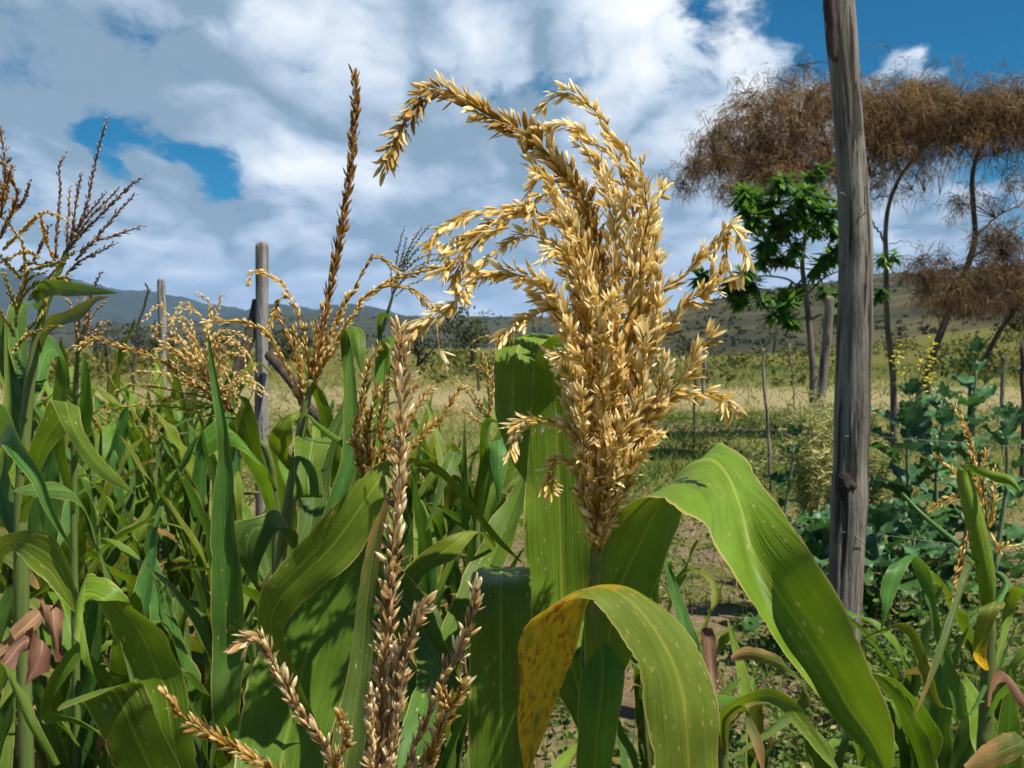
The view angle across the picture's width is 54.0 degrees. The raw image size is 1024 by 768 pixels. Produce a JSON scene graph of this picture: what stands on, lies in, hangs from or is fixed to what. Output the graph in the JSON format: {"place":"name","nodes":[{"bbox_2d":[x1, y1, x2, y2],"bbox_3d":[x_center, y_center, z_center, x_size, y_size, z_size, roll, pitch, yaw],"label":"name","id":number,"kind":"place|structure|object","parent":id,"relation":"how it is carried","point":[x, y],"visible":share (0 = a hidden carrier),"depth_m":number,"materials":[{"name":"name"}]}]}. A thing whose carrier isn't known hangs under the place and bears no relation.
{"place":"outdoors","nodes":[
{"label":"outdoors","id":0,"kind":"place"},
{"bbox_2d":[0,268,244,326],"bbox_3d":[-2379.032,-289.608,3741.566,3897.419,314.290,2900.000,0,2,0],"label":"mountain","id":1,"kind":"structure","parent":0,"point":[123,307],"depth_m":2936.95,"materials":[{"name":"grey stone"}]},
{"bbox_2d":[26,315,625,347],"bbox_3d":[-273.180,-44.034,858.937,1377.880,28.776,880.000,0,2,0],"label":"ridge","id":2,"kind":"structure","parent":0,"point":[364,323],"depth_m":609.37,"materials":[{"name":"plant"}]},
{"bbox_2d":[304,303,403,316],"bbox_3d":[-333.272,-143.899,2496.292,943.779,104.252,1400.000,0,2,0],"label":"mountain","id":3,"kind":"structure","parent":0,"point":[364,310],"depth_m":2257.45,"materials":[{"name":"grey stone"}]},
{"bbox_2d":[0,325,1023,767],"bbox_3d":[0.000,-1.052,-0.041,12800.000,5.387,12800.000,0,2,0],"label":"ground","id":4,"kind":"structure","parent":0,"point":[698,619],"depth_m":18.22,"materials":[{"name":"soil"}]},
{"bbox_2d":[0,583,15,767],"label":"maize plant","id":5,"kind":"object","parent":4,"relation":"on","point":[7,713],"visible":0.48,"depth_m":1.80,"materials":[{"name":"green plant"}]},
{"bbox_2d":[0,324,76,765],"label":"maize plant","id":6,"kind":"object","parent":4,"relation":"on","point":[41,553],"visible":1,"depth_m":0.74,"materials":[{"name":"green plant"}]},
{"bbox_2d":[0,479,98,767],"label":"maize plant","id":7,"kind":"object","parent":4,"relation":"on","point":[57,701],"visible":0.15,"depth_m":2.34,"materials":[{"name":"green plant"}]},
{"bbox_2d":[32,569,109,767],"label":"maize plant","id":8,"kind":"object","parent":4,"relation":"on","point":[93,625],"visible":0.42,"depth_m":2.09,"materials":[{"name":"green plant"}]},
{"bbox_2d":[0,117,146,767],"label":"maize plant","id":9,"kind":"object","parent":4,"relation":"on","point":[29,372],"visible":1,"depth_m":1.44,"materials":[{"name":"green plant"}]},
{"bbox_2d":[0,448,152,761],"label":"maize plant","id":10,"kind":"object","parent":4,"relation":"on","point":[38,518],"visible":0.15,"depth_m":2.79,"materials":[{"name":"green plant"}]},
{"bbox_2d":[52,271,110,767],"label":"maize plant","id":11,"kind":"object","parent":4,"relation":"on","point":[60,390],"visible":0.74,"depth_m":2.00,"materials":[{"name":"green plant"}]},
{"bbox_2d":[35,403,146,764],"bbox_3d":[-1.302,0.775,3.154,0.460,1.434,0.274,-2,3,-40],"label":"maize plant","id":12,"kind":"object","parent":4,"relation":"on","point":[99,509],"visible":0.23,"depth_m":3.23,"materials":[{"name":"green plant"}]},
{"bbox_2d":[60,456,134,567],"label":"maize plant","id":13,"kind":"object","parent":4,"relation":"on","point":[84,498],"visible":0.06,"depth_m":3.52,"materials":[{"name":"green plant"}]},
{"bbox_2d":[32,380,167,668],"bbox_3d":[-1.674,0.678,4.243,0.426,1.412,0.590,2,3,42],"label":"maize plant","id":14,"kind":"object","parent":4,"relation":"on","point":[124,477],"visible":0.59,"depth_m":4.24,"materials":[{"name":"green plant"}]},
{"bbox_2d":[56,506,162,767],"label":"maize plant","id":15,"kind":"object","parent":4,"relation":"on","point":[140,599],"visible":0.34,"depth_m":1.86,"materials":[{"name":"green plant"}]},
{"bbox_2d":[36,501,182,765],"bbox_3d":[-1.117,0.861,2.817,0.442,1.120,0.376,0,2,2],"label":"maize plant","id":16,"kind":"object","parent":4,"relation":"on","point":[112,559],"visible":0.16,"depth_m":2.79,"materials":[{"name":"green plant"}]},
{"bbox_2d":[12,482,210,767],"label":"maize plant","id":17,"kind":"object","parent":4,"relation":"on","point":[137,723],"visible":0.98,"depth_m":0.86,"materials":[{"name":"green plant"}]},
{"bbox_2d":[70,319,159,439],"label":"maize plant","id":18,"kind":"object","parent":4,"relation":"on","point":[117,369],"visible":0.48,"depth_m":5.73,"materials":[{"name":"green plant"}]},
{"bbox_2d":[36,559,213,767],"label":"maize plant","id":19,"kind":"object","parent":4,"relation":"on","point":[179,613],"visible":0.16,"depth_m":2.09,"materials":[{"name":"green plant"}]},
{"bbox_2d":[92,450,163,639],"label":"maize plant","id":20,"kind":"object","parent":4,"relation":"on","point":[117,496],"visible":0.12,"depth_m":3.74,"materials":[{"name":"green plant"}]},
{"bbox_2d":[91,402,176,669],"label":"maize plant","id":21,"kind":"object","parent":4,"relation":"on","point":[109,442],"visible":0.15,"depth_m":4.09,"materials":[{"name":"green plant"}]},
{"bbox_2d":[111,376,169,532],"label":"maize plant","id":22,"kind":"object","parent":4,"relation":"on","point":[143,413],"visible":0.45,"depth_m":6.54,"materials":[{"name":"green plant"}]},
{"bbox_2d":[83,432,201,651],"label":"maize plant","id":23,"kind":"object","parent":4,"relation":"on","point":[170,567],"visible":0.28,"depth_m":2.87,"materials":[{"name":"green plant"}]},
{"bbox_2d":[93,391,201,561],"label":"maize plant","id":24,"kind":"object","parent":4,"relation":"on","point":[143,492],"visible":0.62,"depth_m":4.45,"materials":[{"name":"green plant"}]},
{"bbox_2d":[112,319,185,362],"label":"bush","id":25,"kind":"object","parent":4,"relation":"on","point":[151,344],"visible":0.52,"depth_m":74.58,"materials":[{"name":"green plant"}]},
{"bbox_2d":[157,278,167,458],"bbox_3d":[-4.345,-0.138,12.499,0.110,2.349,0.193,-1,2,-18],"label":"fence post","id":26,"kind":"object","parent":4,"relation":"on","point":[161,296],"visible":0.38,"depth_m":12.46,"materials":[{"name":"grey wood"}]},
{"bbox_2d":[85,544,256,754],"bbox_3d":[-0.846,0.921,2.596,0.483,1.101,0.354,-1,2,-27],"label":"maize plant","id":27,"kind":"object","parent":4,"relation":"on","point":[131,580],"visible":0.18,"depth_m":2.50,"materials":[{"name":"green plant"}]},
{"bbox_2d":[144,350,204,567],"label":"maize plant","id":28,"kind":"object","parent":4,"relation":"on","point":[160,391],"visible":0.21,"depth_m":6.20,"materials":[{"name":"green plant"}]},
{"bbox_2d":[71,291,279,750],"bbox_3d":[-0.501,0.625,1.433,0.309,1.540,0.712,0,2,-9],"label":"maize plant","id":29,"kind":"object","parent":4,"relation":"on","point":[227,596],"visible":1,"depth_m":1.45,"materials":[{"name":"green plant"}]},
{"bbox_2d":[124,346,227,506],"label":"maize plant","id":30,"kind":"object","parent":4,"relation":"on","point":[205,408],"visible":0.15,"depth_m":5.44,"materials":[{"name":"green plant"}]},
{"bbox_2d":[152,395,202,569],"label":"maize plant","id":31,"kind":"object","parent":4,"relation":"on","point":[173,421],"visible":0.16,"depth_m":5.21,"materials":[{"name":"green plant"}]},
{"bbox_2d":[85,430,298,767],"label":"maize plant","id":32,"kind":"object","parent":4,"relation":"on","point":[196,619],"visible":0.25,"depth_m":2.03,"materials":[{"name":"green plant"}]},
{"bbox_2d":[139,438,246,634],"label":"maize plant","id":33,"kind":"object","parent":4,"relation":"on","point":[168,545],"visible":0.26,"depth_m":3.87,"materials":[{"name":"green plant"}]},
{"bbox_2d":[147,563,259,767],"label":"maize plant","id":34,"kind":"object","parent":4,"relation":"on","point":[200,706],"visible":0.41,"depth_m":1.75,"materials":[{"name":"green plant"}]},
{"bbox_2d":[152,424,254,680],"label":"maize plant","id":35,"kind":"object","parent":4,"relation":"on","point":[196,645],"visible":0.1,"depth_m":2.98,"materials":[{"name":"green plant"}]},
{"bbox_2d":[147,370,260,608],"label":"maize plant","id":36,"kind":"object","parent":4,"relation":"on","point":[195,468],"visible":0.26,"depth_m":3.54,"materials":[{"name":"green plant"}]},
{"bbox_2d":[158,361,249,708],"bbox_3d":[-1.137,0.709,3.732,0.303,1.587,0.509,-1,3,-30],"label":"maize plant","id":37,"kind":"object","parent":4,"relation":"on","point":[232,427],"visible":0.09,"depth_m":3.81,"materials":[{"name":"green plant"}]},
{"bbox_2d":[160,435,255,762],"bbox_3d":[-0.626,0.811,2.360,0.269,1.408,0.452,0,2,9],"label":"maize plant","id":38,"kind":"object","parent":4,"relation":"on","point":[201,514],"visible":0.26,"depth_m":2.33,"materials":[{"name":"green plant"}]},
{"bbox_2d":[190,448,240,706],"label":"maize plant","id":39,"kind":"object","parent":4,"relation":"on","point":[236,463],"visible":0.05,"depth_m":2.50,"materials":[{"name":"green plant"}]},
{"bbox_2d":[197,414,245,517],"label":"maize plant","id":40,"kind":"object","parent":4,"relation":"on","point":[211,461],"visible":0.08,"depth_m":3.15,"materials":[{"name":"green plant"}]},
{"bbox_2d":[208,493,265,693],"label":"maize plant","id":41,"kind":"object","parent":4,"relation":"on","point":[254,648],"visible":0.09,"depth_m":2.85,"materials":[{"name":"green plant"}]},
{"bbox_2d":[228,299,255,378],"bbox_3d":[-2.034,0.308,7.041,0.101,1.827,0.746,2,3,38],"label":"wooden prop","id":42,"kind":"object","parent":4,"relation":"on","point":[239,363],"visible":0.2,"depth_m":7.16,"materials":[{"name":"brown wood"}]},
{"bbox_2d":[182,435,330,767],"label":"maize plant","id":43,"kind":"object","parent":4,"relation":"on","point":[252,593],"visible":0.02,"depth_m":1.80,"materials":[{"name":"green plant"}]},
{"bbox_2d":[255,242,268,516],"bbox_3d":[-1.787,0.103,7.197,0.116,2.240,0.183,0,2,0],"label":"fence post","id":44,"kind":"object","parent":4,"relation":"on","point":[261,319],"visible":0.59,"depth_m":7.16,"materials":[{"name":"grey wood"}]},
{"bbox_2d":[268,323,313,360],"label":"bush","id":45,"kind":"object","parent":4,"relation":"on","point":[285,346],"visible":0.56,"depth_m":84.95,"materials":[{"name":"green plant"}]},
{"bbox_2d":[199,63,456,591],"bbox_3d":[-0.231,0.513,1.197,0.245,1.781,0.231,-2,3,-45],"label":"maize plant","id":46,"kind":"object","parent":4,"relation":"on","point":[307,464],"visible":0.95,"depth_m":1.18,"materials":[{"name":"green plant"}]},
{"bbox_2d":[264,351,391,497],"bbox_3d":[-0.813,0.554,5.741,0.089,1.470,3.376,-1,3,-33],"label":"wooden prop","id":47,"kind":"object","parent":4,"relation":"on","point":[274,361],"visible":0.2,"depth_m":6.83,"materials":[{"name":"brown wood"}]},
{"bbox_2d":[157,315,525,767],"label":"maize plant","id":48,"kind":"object","parent":4,"relation":"on","point":[336,576],"visible":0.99,"depth_m":0.83,"materials":[{"name":"green plant"}]},
{"bbox_2d":[305,369,392,723],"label":"maize plant","id":49,"kind":"object","parent":4,"relation":"on","point":[326,419],"visible":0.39,"depth_m":3.57,"materials":[{"name":"green plant"}]},
{"bbox_2d":[322,326,467,767],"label":"maize plant","id":50,"kind":"object","parent":4,"relation":"on","point":[355,456],"visible":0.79,"depth_m":1.03,"materials":[{"name":"green plant"}]},
{"bbox_2d":[383,486,427,646],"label":"maize plant","id":51,"kind":"object","parent":4,"relation":"on","point":[407,541],"visible":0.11,"depth_m":3.25,"materials":[{"name":"green plant"}]},
{"bbox_2d":[374,224,446,553],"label":"maize plant","id":52,"kind":"object","parent":4,"relation":"on","point":[380,328],"visible":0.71,"depth_m":2.24,"materials":[{"name":"green plant"}]},
{"bbox_2d":[374,585,449,762],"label":"maize plant","id":53,"kind":"object","parent":4,"relation":"on","point":[411,684],"visible":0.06,"depth_m":2.19,"materials":[{"name":"green plant"}]},
{"bbox_2d":[360,390,471,570],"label":"maize plant","id":54,"kind":"object","parent":4,"relation":"on","point":[408,515],"visible":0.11,"depth_m":3.64,"materials":[{"name":"green plant"}]},
{"bbox_2d":[387,321,455,365],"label":"bush","id":55,"kind":"object","parent":4,"relation":"on","point":[417,351],"visible":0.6,"depth_m":69.83,"materials":[{"name":"green plant"}]},
{"bbox_2d":[407,407,461,668],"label":"maize plant","id":56,"kind":"object","parent":4,"relation":"on","point":[432,489],"visible":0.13,"depth_m":4.32,"materials":[{"name":"green plant"}]},
{"bbox_2d":[403,670,469,767],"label":"maize plant","id":57,"kind":"object","parent":4,"relation":"on","point":[460,746],"visible":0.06,"depth_m":2.22,"materials":[{"name":"green plant"}]},
{"bbox_2d":[410,468,467,679],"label":"maize plant","id":58,"kind":"object","parent":4,"relation":"on","point":[424,539],"visible":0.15,"depth_m":2.79,"materials":[{"name":"green plant"}]},
{"bbox_2d":[374,548,523,767],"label":"maize plant","id":59,"kind":"object","parent":4,"relation":"on","point":[447,756],"visible":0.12,"depth_m":1.99,"materials":[{"name":"green plant"}]},
{"bbox_2d":[425,399,474,752],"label":"maize plant","id":60,"kind":"object","parent":4,"relation":"on","point":[451,501],"visible":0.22,"depth_m":3.38,"materials":[{"name":"green plant"}]},
{"bbox_2d":[430,305,494,362],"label":"umbrella tree","id":61,"kind":"object","parent":4,"relation":"on","point":[470,335],"visible":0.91,"depth_m":61.78,"materials":[{"name":"green plant"}]},
{"bbox_2d":[425,335,507,556],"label":"maize plant","id":62,"kind":"object","parent":4,"relation":"on","point":[492,454],"visible":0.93,"depth_m":2.05,"materials":[{"name":"green plant"}]},
{"bbox_2d":[409,523,523,673],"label":"maize plant","id":63,"kind":"object","parent":4,"relation":"on","point":[455,576],"visible":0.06,"depth_m":2.63,"materials":[{"name":"green plant"}]},
{"bbox_2d":[421,457,523,537],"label":"maize plant","id":64,"kind":"object","parent":4,"relation":"on","point":[490,508],"visible":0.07,"depth_m":3.01,"materials":[{"name":"green plant"}]},
{"bbox_2d":[426,395,522,557],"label":"maize plant","id":65,"kind":"object","parent":4,"relation":"on","point":[511,467],"visible":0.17,"depth_m":4.27,"materials":[{"name":"green plant"}]},
{"bbox_2d":[0,354,1023,505],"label":"field grass","id":66,"kind":"structure","parent":4,"relation":"on","point":[657,470],"depth_m":17.64,"materials":[{"name":"green plant"}]},
{"bbox_2d":[0,320,1023,385],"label":"scrub thicket","id":67,"kind":"object","parent":4,"relation":"on","point":[141,363],"visible":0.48,"depth_m":59.20,"materials":[{"name":"green plant"}]},
{"bbox_2d":[0,608,1023,767],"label":"weeds","id":68,"kind":"object","parent":4,"relation":"on","point":[565,735],"visible":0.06,"depth_m":3.36,"materials":[{"name":"green plant"}]},
{"bbox_2d":[27,265,1023,354],"bbox_3d":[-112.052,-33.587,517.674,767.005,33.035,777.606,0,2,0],"label":"hillside scrub","id":69,"kind":"object","parent":4,"relation":"on","point":[791,336],"visible":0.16,"depth_m":196.50,"materials":[{"name":"green plant"}]},
{"bbox_2d":[372,69,894,767],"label":"maize plant","id":70,"kind":"object","parent":4,"relation":"on","point":[574,615],"visible":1,"depth_m":0.83,"materials":[{"name":"green plant"}]},
{"bbox_2d":[630,486,698,767],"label":"maize plant","id":71,"kind":"object","parent":4,"relation":"on","point":[642,728],"visible":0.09,"depth_m":2.71,"materials":[{"name":"green plant"}]},
{"bbox_2d":[612,559,751,767],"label":"maize plant","id":72,"kind":"object","parent":4,"relation":"on","point":[682,614],"visible":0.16,"depth_m":2.35,"materials":[{"name":"green plant"}]},
{"bbox_2d":[616,668,779,767],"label":"maize plant","id":73,"kind":"object","parent":4,"relation":"on","point":[723,697],"visible":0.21,"depth_m":1.91,"materials":[{"name":"green plant"}]},
{"bbox_2d":[638,405,828,493],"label":"green field weeds","id":74,"kind":"object","parent":4,"relation":"on","point":[755,458],"visible":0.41,"depth_m":13.65,"materials":[{"name":"green plant"}]},
{"bbox_2d":[674,569,837,767],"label":"maize plant","id":75,"kind":"object","parent":4,"relation":"on","point":[795,715],"visible":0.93,"depth_m":1.24,"materials":[{"name":"green plant"}]},
{"bbox_2d":[727,618,785,767],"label":"maize plant","id":76,"kind":"object","parent":4,"relation":"on","point":[747,686],"visible":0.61,"depth_m":2.08,"materials":[{"name":"green plant"}]},
{"bbox_2d":[514,513,1023,722],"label":"weeds","id":77,"kind":"object","parent":4,"relation":"on","point":[880,638],"visible":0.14,"depth_m":5.01,"materials":[{"name":"green plant"}]},
{"bbox_2d":[658,49,899,216],"bbox_3d":[3.950,-2.031,15.111,3.548,5.903,2.200,1,2,19],"label":"withered tree","id":78,"kind":"object","parent":4,"relation":"on","point":[757,156],"visible":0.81,"depth_m":14.83,"materials":[{"name":"brown plant"}]},
{"bbox_2d":[762,423,807,529],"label":"kale plant","id":79,"kind":"object","parent":4,"relation":"on","point":[773,476],"visible":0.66,"depth_m":5.18,"materials":[{"name":"green plant"}]},
{"bbox_2d":[684,159,905,439],"bbox_3d":[3.467,-0.910,12.531,2.694,3.868,1.381,0,2,0],"label":"broadleaf tree","id":80,"kind":"object","parent":4,"relation":"on","point":[806,211],"visible":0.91,"depth_m":12.35,"materials":[{"name":"green plant"}]},
{"bbox_2d":[775,380,833,529],"bbox_3d":[1.585,0.625,5.286,0.459,1.290,0.446,2,3,34],"label":"seeding kale","id":81,"kind":"object","parent":4,"relation":"on","point":[806,498],"visible":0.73,"depth_m":5.25,"materials":[{"name":"green plant"}]},
{"bbox_2d":[741,503,884,655],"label":"kale plant","id":82,"kind":"object","parent":4,"relation":"on","point":[816,540],"visible":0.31,"depth_m":4.53,"materials":[{"name":"green plant"}]},
{"bbox_2d":[813,296,833,444],"bbox_3d":[3.384,0.062,10.998,0.301,2.049,0.105,-1,2,-22],"label":"fence post","id":83,"kind":"object","parent":4,"relation":"on","point":[826,343],"visible":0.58,"depth_m":10.96,"materials":[{"name":"grey wood"}]},
{"bbox_2d":[637,541,1023,767],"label":"tall weeds","id":84,"kind":"object","parent":4,"relation":"on","point":[850,751],"visible":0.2,"depth_m":3.28,"materials":[{"name":"green plant"}]},
{"bbox_2d":[782,651,892,767],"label":"maize plant","id":85,"kind":"object","parent":4,"relation":"on","point":[818,761],"visible":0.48,"depth_m":1.86,"materials":[{"name":"green plant"}]},
{"bbox_2d":[823,0,873,764],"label":"fence post","id":86,"kind":"object","parent":4,"relation":"on","point":[849,498],"visible":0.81,"depth_m":3.45,"materials":[{"name":"grey wood"}]},
{"bbox_2d":[864,423,902,566],"bbox_3d":[2.260,0.713,6.382,0.457,0.979,0.465,1,3,33],"label":"seeding kale","id":87,"kind":"object","parent":4,"relation":"on","point":[874,462],"visible":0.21,"depth_m":6.33,"materials":[{"name":"green plant"}]},
{"bbox_2d":[827,497,958,666],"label":"kale plant","id":88,"kind":"object","parent":4,"relation":"on","point":[883,517],"visible":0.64,"depth_m":4.66,"materials":[{"name":"green plant"}]},
{"bbox_2d":[807,618,979,767],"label":"maize plant","id":89,"kind":"object","parent":4,"relation":"on","point":[929,739],"visible":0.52,"depth_m":1.81,"materials":[{"name":"green plant"}]},
{"bbox_2d":[798,40,995,441],"bbox_3d":[5.964,-2.057,15.225,2.953,5.941,2.107,-1,2,-14],"label":"withered tree","id":90,"kind":"object","parent":4,"relation":"on","point":[894,128],"visible":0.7,"depth_m":15.02,"materials":[{"name":"brown plant"}]},
{"bbox_2d":[846,585,968,767],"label":"maize plant","id":91,"kind":"object","parent":4,"relation":"on","point":[911,683],"visible":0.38,"depth_m":2.33,"materials":[{"name":"green plant"}]},
{"bbox_2d":[865,336,979,603],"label":"kale plant","id":92,"kind":"object","parent":4,"relation":"on","point":[913,419],"visible":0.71,"depth_m":5.54,"materials":[{"name":"green plant"}]},
{"bbox_2d":[861,502,996,632],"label":"kale plant","id":93,"kind":"object","parent":4,"relation":"on","point":[916,520],"visible":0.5,"depth_m":4.88,"materials":[{"name":"green plant"}]},
{"bbox_2d":[862,403,1023,767],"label":"maize plant","id":94,"kind":"object","parent":4,"relation":"on","point":[996,686],"visible":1,"depth_m":1.31,"materials":[{"name":"green plant"}]},
{"bbox_2d":[887,381,1000,570],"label":"kale plant","id":95,"kind":"object","parent":4,"relation":"on","point":[948,417],"visible":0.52,"depth_m":6.16,"materials":[{"name":"green plant"}]},
{"bbox_2d":[874,213,1023,445],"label":"withered tree","id":96,"kind":"object","parent":4,"relation":"on","point":[970,292],"visible":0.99,"depth_m":13.70,"materials":[{"name":"brown plant"}]},
{"bbox_2d":[899,644,1023,753],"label":"maize plant","id":97,"kind":"object","parent":4,"relation":"on","point":[1018,658],"visible":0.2,"depth_m":2.08,"materials":[{"name":"green plant"}]},
{"bbox_2d":[909,57,1023,437],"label":"withered tree","id":98,"kind":"object","parent":4,"relation":"on","point":[999,123],"visible":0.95,"depth_m":14.48,"materials":[{"name":"brown plant"}]},
{"bbox_2d":[914,336,1023,551],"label":"kale plant","id":99,"kind":"object","parent":4,"relation":"on","point":[977,396],"visible":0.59,"depth_m":6.52,"materials":[{"name":"green plant"}]},
{"bbox_2d":[926,552,1023,742],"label":"maize plant","id":100,"kind":"object","parent":4,"relation":"on","point":[962,618],"visible":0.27,"depth_m":2.40,"materials":[{"name":"green plant"}]},
{"bbox_2d":[926,450,1023,581],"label":"kale plant","id":101,"kind":"object","parent":4,"relation":"on","point":[1011,504],"visible":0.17,"depth_m":5.88,"materials":[{"name":"green plant"}]},
{"bbox_2d":[940,401,1023,596],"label":"kale plant","id":102,"kind":"object","parent":4,"relation":"on","point":[1010,416],"visible":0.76,"depth_m":5.38,"materials":[{"name":"green plant"}]},
{"bbox_2d":[963,667,1022,767],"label":"maize plant","id":103,"kind":"object","parent":4,"relation":"on","point":[1009,720],"visible":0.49,"depth_m":1.52,"materials":[{"name":"green plant"}]},
{"bbox_2d":[0,0,1023,316],"label":"sky","id":104,"kind":"structure","parent":0,"point":[234,115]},
{"bbox_2d":[563,264,1023,355],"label":"hillside","id":105,"kind":"structure","parent":0,"point":[897,302],"depth_m":176.74,"materials":[{"name":"green plant"}]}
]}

